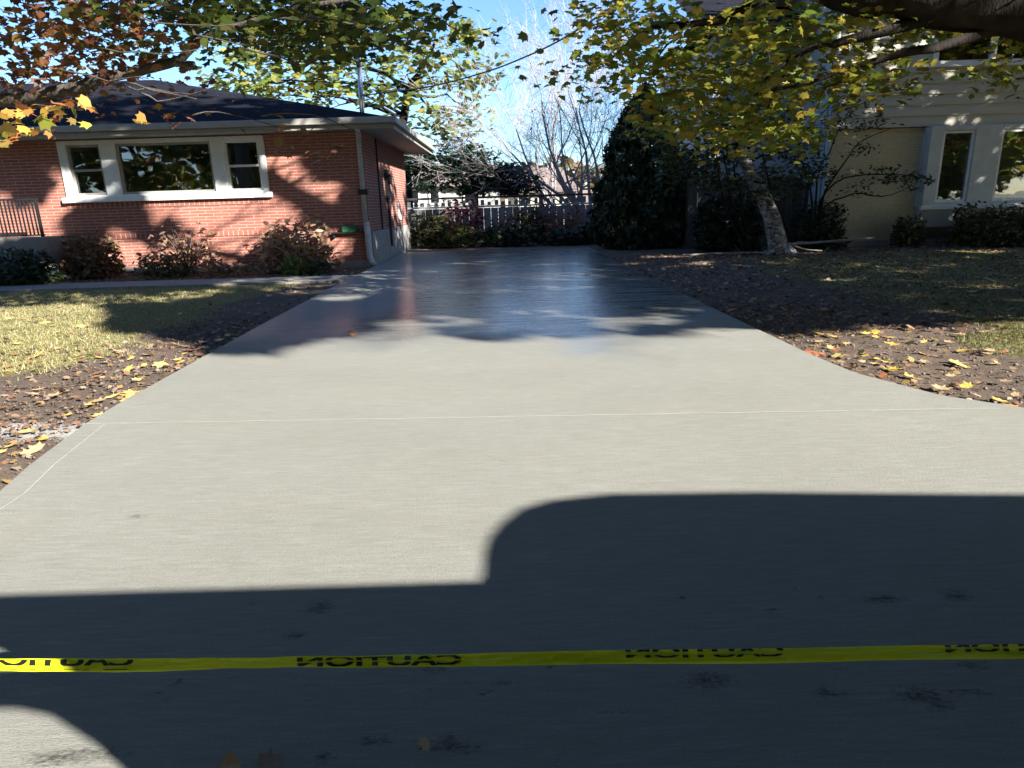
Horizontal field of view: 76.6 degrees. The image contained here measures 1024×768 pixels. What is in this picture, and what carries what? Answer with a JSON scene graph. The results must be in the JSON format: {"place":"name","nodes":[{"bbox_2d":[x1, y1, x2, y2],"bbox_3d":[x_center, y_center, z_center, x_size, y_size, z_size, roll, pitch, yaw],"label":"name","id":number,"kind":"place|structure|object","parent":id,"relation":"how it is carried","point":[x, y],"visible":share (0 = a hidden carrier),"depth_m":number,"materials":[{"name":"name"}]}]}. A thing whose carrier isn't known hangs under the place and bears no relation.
{"place":"outdoors","nodes":[
{"label":"outdoors","id":0,"kind":"place"},
{"bbox_2d":[0,283,331,390],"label":"grass","id":1,"kind":"structure","parent":0,"point":[188,308],"depth_m":9.21,"materials":[{"name":"green plant"}]},
{"bbox_2d":[0,275,355,292],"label":"front path","id":2,"kind":"structure","parent":0,"point":[124,285],"depth_m":12.71,"materials":[{"name":"concrete"}]},
{"bbox_2d":[0,0,722,187],"label":"sky","id":3,"kind":"structure","parent":0,"point":[489,9],"materials":[{"name":"blue"}]},
{"bbox_2d":[0,247,1023,767],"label":"driveway","id":4,"kind":"structure","parent":0,"point":[500,451],"depth_m":2.58,"materials":[{"name":"concrete"}]},
{"bbox_2d":[219,750,249,767],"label":"fallen leaf","id":5,"kind":"object","parent":4,"relation":"on","point":[230,760],"visible":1,"depth_m":1.58,"materials":[{"name":"brown plant"}]},
{"bbox_2d":[257,746,282,767],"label":"fallen leaf","id":6,"kind":"object","parent":4,"relation":"on","point":[268,759],"visible":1,"depth_m":1.58,"materials":[{"name":"plant"}]},
{"bbox_2d":[345,330,357,335],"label":"fallen leaf","id":7,"kind":"object","parent":4,"relation":"on","point":[351,332],"visible":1,"depth_m":7.00,"materials":[{"name":"brown plant"}]},
{"bbox_2d":[416,736,433,751],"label":"fallen leaf","id":8,"kind":"object","parent":4,"relation":"on","point":[424,743],"visible":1,"depth_m":1.61,"materials":[{"name":"plant"}]},
{"bbox_2d":[0,644,1023,671],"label":"caution tape","id":9,"kind":"object","parent":4,"relation":"on","point":[793,655],"visible":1,"depth_m":1.37,"materials":[{"name":"yellow plastic"}]},
{"bbox_2d":[0,215,1023,489],"bbox_3d":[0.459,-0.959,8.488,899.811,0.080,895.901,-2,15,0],"label":"ground","id":10,"kind":"structure","parent":0,"point":[992,383],"depth_m":7.46,"materials":[{"name":"soil"}]},
{"bbox_2d":[19,428,32,432],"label":"fallen leaf","id":11,"kind":"object","parent":10,"relation":"on","point":[25,430],"visible":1,"depth_m":4.20,"materials":[{"name":"yellow plant"}]},
{"bbox_2d":[19,446,36,453],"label":"fallen leaf","id":12,"kind":"object","parent":10,"relation":"on","point":[31,450],"visible":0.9,"depth_m":3.83,"materials":[{"name":"yellow plant"}]},
{"bbox_2d":[0,246,71,285],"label":"juniper bush","id":13,"kind":"object","parent":10,"relation":"on","point":[30,272],"visible":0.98,"depth_m":13.40,"materials":[{"name":"green plant"}]},
{"bbox_2d":[28,441,44,451],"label":"fallen leaf","id":14,"kind":"object","parent":10,"relation":"on","point":[39,445],"visible":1,"depth_m":3.88,"materials":[{"name":"yellow plant"}]},
{"bbox_2d":[0,235,79,285],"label":"porch","id":15,"kind":"object","parent":10,"relation":"on","point":[52,244],"visible":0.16,"depth_m":14.25,"materials":[{"name":"concrete"}]},
{"bbox_2d":[0,198,44,236],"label":"porch railing","id":16,"kind":"object","parent":15,"relation":"on","point":[41,234],"visible":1,"depth_m":14.13,"materials":[{"name":"black metal"}]},
{"bbox_2d":[36,433,55,439],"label":"fallen leaf","id":17,"kind":"object","parent":10,"relation":"on","point":[43,437],"visible":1,"depth_m":4.07,"materials":[{"name":"yellow plant"}]},
{"bbox_2d":[60,229,126,278],"bbox_3d":[-9.590,-2.967,14.689,1.538,1.221,1.024,-2,15,0],"label":"brown shrub","id":18,"kind":"object","parent":10,"relation":"on","point":[92,264],"visible":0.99,"depth_m":14.52,"materials":[{"name":"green plant"}]},
{"bbox_2d":[88,397,107,402],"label":"fallen leaf","id":19,"kind":"object","parent":10,"relation":"on","point":[99,399],"visible":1,"depth_m":4.86,"materials":[{"name":"plant"}]},
{"bbox_2d":[105,392,119,397],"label":"fallen leaf","id":20,"kind":"object","parent":10,"relation":"on","point":[111,396],"visible":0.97,"depth_m":4.96,"materials":[{"name":"yellow plant"}]},
{"bbox_2d":[124,364,132,371],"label":"fallen leaf","id":21,"kind":"object","parent":10,"relation":"on","point":[127,368],"visible":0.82,"depth_m":5.83,"materials":[{"name":"yellow plant"}]},
{"bbox_2d":[122,389,137,393],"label":"fallen leaf","id":22,"kind":"object","parent":10,"relation":"on","point":[128,391],"visible":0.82,"depth_m":5.05,"materials":[{"name":"yellow plant"}]},
{"bbox_2d":[120,391,140,400],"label":"fallen leaf","id":23,"kind":"object","parent":10,"relation":"on","point":[128,395],"visible":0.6,"depth_m":4.93,"materials":[{"name":"yellow plant"}]},
{"bbox_2d":[153,359,167,367],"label":"fallen leaf","id":24,"kind":"object","parent":10,"relation":"on","point":[159,364],"visible":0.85,"depth_m":5.99,"materials":[{"name":"yellow plant"}]},
{"bbox_2d":[131,253,198,278],"bbox_3d":[-7.652,-2.590,14.271,1.404,0.610,0.713,-2,15,0],"label":"leafy perennial","id":25,"kind":"object","parent":10,"relation":"on","point":[162,273],"visible":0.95,"depth_m":14.19,"materials":[{"name":"green plant"}]},
{"bbox_2d":[143,221,227,275],"bbox_3d":[-7.445,-3.065,14.787,1.880,1.235,1.015,-2,15,0],"label":"hydrangea bush","id":26,"kind":"object","parent":10,"relation":"on","point":[180,252],"visible":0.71,"depth_m":14.73,"materials":[{"name":"plant"}]},
{"bbox_2d":[0,58,434,273],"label":"brick house","id":27,"kind":"structure","parent":10,"relation":"on","point":[126,180],"depth_m":15.10,"materials":[{"name":"brick"}]},
{"bbox_2d":[56,135,272,202],"bbox_3d":[-7.962,-4.936,14.947,4.840,1.350,0.389,-2,15,0],"label":"window","id":28,"kind":"structure","parent":27,"relation":"in","point":[249,180],"depth_m":14.88,"materials":[{"name":"wood"}]},
{"bbox_2d":[331,231,364,237],"bbox_3d":[-3.814,-3.503,15.219,0.800,0.130,0.124,-2,15,0],"label":"wall shelf","id":29,"kind":"object","parent":27,"relation":"attached to","point":[335,233],"depth_m":15.15,"materials":[{"name":"black metal"}]},
{"bbox_2d":[342,224,360,231],"bbox_3d":[-3.747,-3.655,15.170,0.423,0.180,0.130,-2,15,0],"label":"watering can","id":30,"kind":"object","parent":29,"relation":"on","point":[353,228],"visible":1,"depth_m":15.12,"materials":[{"name":"green plastic"}]},
{"bbox_2d":[361,7,609,95],"bbox_3d":[-0.180,-6.037,11.057,0.582,1.022,10.258,-13,19,-35],"label":"overhead wire","id":31,"kind":"object","parent":27,"relation":"attached to","point":[593,19],"visible":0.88,"depth_m":12.08,"materials":[{"name":"black metal"}]},
{"bbox_2d":[200,257,259,276],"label":"leafy perennial","id":32,"kind":"object","parent":10,"relation":"on","point":[219,270],"visible":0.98,"depth_m":14.22,"materials":[{"name":"green plant"}]},
{"bbox_2d":[0,0,527,162],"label":"maple tree","id":33,"kind":"object","parent":10,"relation":"on","point":[336,25],"visible":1,"depth_m":6.13,"materials":[{"name":"green plant"}]},
{"bbox_2d":[280,253,309,275],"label":"leafy perennial","id":34,"kind":"object","parent":10,"relation":"on","point":[296,268],"visible":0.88,"depth_m":14.04,"materials":[{"name":"green plant"}]},
{"bbox_2d":[252,214,343,273],"bbox_3d":[-4.894,-3.153,14.644,2.075,1.331,1.210,-2,15,0],"label":"hydrangea bush","id":35,"kind":"object","parent":10,"relation":"on","point":[284,248],"visible":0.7,"depth_m":14.49,"materials":[{"name":"plant"}]},
{"bbox_2d":[303,258,331,274],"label":"leafy perennial","id":36,"kind":"object","parent":10,"relation":"on","point":[315,267],"visible":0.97,"depth_m":14.00,"materials":[{"name":"green plant"}]},
{"bbox_2d":[194,15,509,225],"bbox_3d":[-6.595,-10.071,26.179,13.158,8.699,5.350,-2,15,0],"label":"yellow leaf tree","id":37,"kind":"object","parent":10,"relation":"on","point":[406,99],"visible":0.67,"depth_m":25.06,"materials":[{"name":"green plant"}]},
{"bbox_2d":[408,212,449,247],"bbox_3d":[-2.799,-5.268,22.251,1.839,1.234,1.463,-2,15,0],"label":"evergreen shrub","id":38,"kind":"object","parent":10,"relation":"on","point":[424,233],"visible":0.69,"depth_m":21.95,"materials":[{"name":"green plant"}]},
{"bbox_2d":[431,220,477,247],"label":"evergreen shrub","id":39,"kind":"object","parent":10,"relation":"on","point":[458,240],"visible":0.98,"depth_m":21.58,"materials":[{"name":"green plant"}]},
{"bbox_2d":[410,163,500,225],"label":"white house","id":40,"kind":"structure","parent":10,"relation":"on","point":[439,194],"depth_m":38.43,"materials":[{"name":"paint"}]},
{"bbox_2d":[412,188,420,204],"bbox_3d":[-5.860,-11.077,38.353,0.856,0.909,0.067,-2,15,0],"label":"window","id":41,"kind":"structure","parent":40,"relation":"in","point":[416,193],"depth_m":38.34,"materials":[{"name":"white glass"}]},
{"bbox_2d":[429,188,440,204],"bbox_3d":[-4.572,-11.103,38.357,0.701,0.962,0.067,-2,15,0],"label":"window","id":42,"kind":"structure","parent":40,"relation":"in","point":[438,194],"depth_m":38.36,"materials":[{"name":"white glass"}]},
{"bbox_2d":[437,197,486,239],"bbox_3d":[-1.785,-5.728,22.909,1.941,1.707,1.565,-2,15,0],"label":"japanese maple","id":43,"kind":"object","parent":10,"relation":"on","point":[475,220],"visible":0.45,"depth_m":22.70,"materials":[{"name":"red plant"}]},
{"bbox_2d":[404,133,543,236],"bbox_3d":[-1.684,-7.635,25.284,6.155,4.146,2.901,-2,15,0],"label":"evergreen tree","id":44,"kind":"object","parent":10,"relation":"on","point":[478,181],"visible":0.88,"depth_m":24.56,"materials":[{"name":"green plant"}]},
{"bbox_2d":[489,212,514,234],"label":"grey shrub","id":45,"kind":"object","parent":10,"relation":"on","point":[507,219],"visible":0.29,"depth_m":22.94,"materials":[{"name":"brown plant"}]},
{"bbox_2d":[407,193,597,243],"bbox_3d":[-0.641,-6.167,24.306,7.876,1.773,0.250,-2,15,0],"label":"back fence","id":46,"kind":"object","parent":10,"relation":"on","point":[488,212],"visible":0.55,"depth_m":24.13,"materials":[{"name":"grey wood"}]},
{"bbox_2d":[471,223,543,246],"bbox_3d":[-0.177,-4.999,21.778,2.653,0.818,1.353,-2,15,0],"label":"evergreen shrub","id":47,"kind":"object","parent":10,"relation":"on","point":[491,235],"visible":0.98,"depth_m":21.47,"materials":[{"name":"green plant"}]},
{"bbox_2d":[0,301,1023,485],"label":"soil clods","id":48,"kind":"object","parent":10,"relation":"on","point":[12,431],"visible":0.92,"depth_m":5.65,"materials":[{"name":"brown soil"}]},
{"bbox_2d":[0,244,1023,490],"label":"leaf litter","id":49,"kind":"object","parent":10,"relation":"on","point":[152,352],"visible":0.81,"depth_m":7.91,"materials":[{"name":"brown plant"}]},
{"bbox_2d":[428,0,603,205],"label":"bare tree","id":50,"kind":"object","parent":10,"relation":"on","point":[553,184],"visible":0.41,"depth_m":39.38,"materials":[{"name":"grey plant"}]},
{"bbox_2d":[511,194,546,235],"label":"grey shrub","id":51,"kind":"object","parent":10,"relation":"on","point":[528,211],"visible":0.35,"depth_m":23.55,"materials":[{"name":"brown plant"}]},
{"bbox_2d":[514,209,545,236],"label":"evergreen shrub","id":52,"kind":"object","parent":10,"relation":"on","point":[534,217],"visible":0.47,"depth_m":23.38,"materials":[{"name":"green plant"}]},
{"bbox_2d":[398,0,672,224],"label":"bare tree","id":53,"kind":"object","parent":10,"relation":"on","point":[559,178],"visible":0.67,"depth_m":24.33,"materials":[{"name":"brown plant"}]},
{"bbox_2d":[500,167,579,221],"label":"beige house","id":54,"kind":"structure","parent":10,"relation":"on","point":[544,172],"depth_m":42.44,"materials":[{"name":"paint"}]},
{"bbox_2d":[517,193,528,206],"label":"window","id":55,"kind":"structure","parent":54,"relation":"in","point":[519,199],"depth_m":42.30,"materials":[{"name":"white glass"}]},
{"bbox_2d":[535,196,554,234],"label":"red shrub","id":56,"kind":"object","parent":10,"relation":"on","point":[541,202],"visible":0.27,"depth_m":23.77,"materials":[{"name":"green plant"}]},
{"bbox_2d":[501,154,624,214],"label":"distant woods","id":57,"kind":"object","parent":10,"relation":"on","point":[574,166],"visible":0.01,"depth_m":56.50,"materials":[{"name":"brown plant"}]},
{"bbox_2d":[541,204,587,234],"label":"orange shrub","id":58,"kind":"object","parent":10,"relation":"on","point":[552,223],"visible":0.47,"depth_m":23.39,"materials":[{"name":"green plant"}]},
{"bbox_2d":[536,225,598,245],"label":"evergreen shrub","id":59,"kind":"object","parent":10,"relation":"on","point":[561,235],"visible":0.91,"depth_m":21.18,"materials":[{"name":"green plant"}]},
{"bbox_2d":[560,190,592,205],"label":"yellow garage","id":60,"kind":"structure","parent":10,"relation":"on","point":[585,191],"depth_m":36.13,"materials":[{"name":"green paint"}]},
{"bbox_2d":[585,81,696,250],"bbox_3d":[3.757,-6.195,18.597,3.341,4.642,2.534,-2,15,0],"label":"cedar tree","id":61,"kind":"object","parent":10,"relation":"on","point":[651,222],"visible":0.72,"depth_m":18.16,"materials":[{"name":"green plant"}]},
{"bbox_2d":[682,252,761,255],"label":"fallen branch","id":62,"kind":"object","parent":10,"relation":"on","point":[698,254],"visible":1,"depth_m":15.56,"materials":[{"name":"brown wood"}]},
{"bbox_2d":[691,188,764,251],"bbox_3d":[5.622,-4.251,16.789,1.955,1.694,1.088,-2,15,0],"label":"yew shrub","id":63,"kind":"object","parent":10,"relation":"on","point":[721,235],"visible":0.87,"depth_m":16.63,"materials":[{"name":"green plant"}]},
{"bbox_2d":[622,63,836,255],"bbox_3d":[5.231,-5.210,15.312,5.382,4.504,3.223,-2,15,0],"label":"leaning birch","id":64,"kind":"object","parent":10,"relation":"on","point":[764,197],"visible":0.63,"depth_m":15.14,"materials":[{"name":"green plant"}]},
{"bbox_2d":[684,176,821,248],"bbox_3d":[6.873,-4.803,18.152,3.975,1.988,0.240,-2,15,0],"label":"board fence","id":65,"kind":"object","parent":10,"relation":"on","point":[787,210],"visible":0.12,"depth_m":17.98,"materials":[{"name":"brown wood"}]},
{"bbox_2d":[515,0,1023,180],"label":"maple tree","id":66,"kind":"object","parent":10,"relation":"on","point":[975,20],"visible":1,"depth_m":6.73,"materials":[{"name":"green plant"}]},
{"bbox_2d":[805,346,826,356],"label":"fallen leaf","id":67,"kind":"object","parent":10,"relation":"on","point":[812,352],"visible":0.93,"depth_m":5.66,"materials":[{"name":"orange plant"}]},
{"bbox_2d":[610,245,1023,337],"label":"lawn","id":68,"kind":"structure","parent":10,"relation":"on","point":[822,313],"depth_m":10.27,"materials":[{"name":"green plant"}]},
{"bbox_2d":[788,199,851,249],"bbox_3d":[7.909,-4.093,16.578,1.564,1.367,1.230,-2,15,0],"label":"yew shrub","id":69,"kind":"object","parent":10,"relation":"on","point":[829,229],"visible":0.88,"depth_m":16.39,"materials":[{"name":"green plant"}]},
{"bbox_2d":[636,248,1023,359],"bbox_3d":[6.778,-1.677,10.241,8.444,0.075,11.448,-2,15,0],"label":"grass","id":70,"kind":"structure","parent":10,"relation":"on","point":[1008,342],"depth_m":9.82,"materials":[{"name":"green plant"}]},
{"bbox_2d":[789,237,874,250],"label":"fallen branch","id":71,"kind":"object","parent":10,"relation":"on","point":[794,244],"visible":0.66,"depth_m":16.06,"materials":[{"name":"brown wood"}]},
{"bbox_2d":[660,0,1023,246],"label":"two storey house","id":72,"kind":"structure","parent":10,"relation":"on","point":[964,145],"depth_m":16.75,"materials":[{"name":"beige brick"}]},
{"bbox_2d":[914,123,1023,226],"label":"bay window","id":73,"kind":"structure","parent":72,"relation":"in","point":[980,146],"depth_m":16.68,"materials":[{"name":"white glass"}]},
{"bbox_2d":[930,32,1023,66],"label":"window","id":74,"kind":"structure","parent":72,"relation":"in","point":[967,59],"depth_m":16.10,"materials":[{"name":"white glass"}]},
{"bbox_2d":[844,362,864,369],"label":"fallen leaf","id":75,"kind":"object","parent":10,"relation":"on","point":[852,366],"visible":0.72,"depth_m":5.17,"materials":[{"name":"brown plant"}]},
{"bbox_2d":[789,92,941,249],"bbox_3d":[8.857,-5.191,16.071,4.007,3.753,1.115,-2,15,0],"label":"serviceberry tree","id":76,"kind":"object","parent":10,"relation":"on","point":[888,177],"visible":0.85,"depth_m":15.96,"materials":[{"name":"green plant"}]},
{"bbox_2d":[870,328,879,334],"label":"fallen leaf","id":77,"kind":"object","parent":10,"relation":"on","point":[875,331],"visible":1,"depth_m":6.46,"materials":[{"name":"yellow plant"}]},
{"bbox_2d":[877,372,890,377],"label":"fallen leaf","id":78,"kind":"object","parent":10,"relation":"on","point":[883,375],"visible":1,"depth_m":4.89,"materials":[{"name":"plant"}]},
{"bbox_2d":[885,366,898,370],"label":"fallen leaf","id":79,"kind":"object","parent":10,"relation":"on","point":[894,368],"visible":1,"depth_m":5.06,"materials":[{"name":"yellow plant"}]},
{"bbox_2d":[884,341,899,345],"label":"fallen leaf","id":80,"kind":"object","parent":10,"relation":"on","point":[891,343],"visible":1,"depth_m":5.88,"materials":[{"name":"yellow plant"}]},
{"bbox_2d":[889,213,926,246],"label":"round shrub","id":81,"kind":"object","parent":10,"relation":"on","point":[902,237],"visible":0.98,"depth_m":16.45,"materials":[{"name":"green plant"}]},
{"bbox_2d":[902,339,914,344],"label":"fallen leaf","id":82,"kind":"object","parent":10,"relation":"on","point":[909,342],"visible":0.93,"depth_m":5.89,"materials":[{"name":"plant"}]},
{"bbox_2d":[931,384,953,389],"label":"fallen leaf","id":83,"kind":"object","parent":10,"relation":"on","point":[942,387],"visible":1,"depth_m":4.54,"materials":[{"name":"beige plant"}]},
{"bbox_2d":[960,381,973,387],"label":"fallen leaf","id":84,"kind":"object","parent":10,"relation":"on","point":[966,385],"visible":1,"depth_m":4.57,"materials":[{"name":"yellow plant"}]},
{"bbox_2d":[935,200,1023,246],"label":"boxwood hedge","id":85,"kind":"object","parent":10,"relation":"on","point":[1004,230],"visible":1,"depth_m":15.84,"materials":[{"name":"green plant"}]},
{"bbox_2d":[1009,391,1019,396],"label":"fallen leaf","id":86,"kind":"object","parent":10,"relation":"on","point":[1014,393],"visible":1,"depth_m":4.35,"materials":[{"name":"beige plant"}]},
{"bbox_3d":[13.708,-4.505,18.208,1.000,0.690,0.500,-2,15,0],"label":"side table","id":87,"kind":"object","parent":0,"visible":0},
{"bbox_2d":[996,175,1021,197],"bbox_3d":[13.684,-5.297,17.989,0.720,0.948,0.720,-2,15,0],"label":"table lamp","id":88,"kind":"object","parent":87,"relation":"on","point":[1006,182],"visible":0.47,"depth_m":17.71,"materials":[{"name":"fabric"}]}
]}

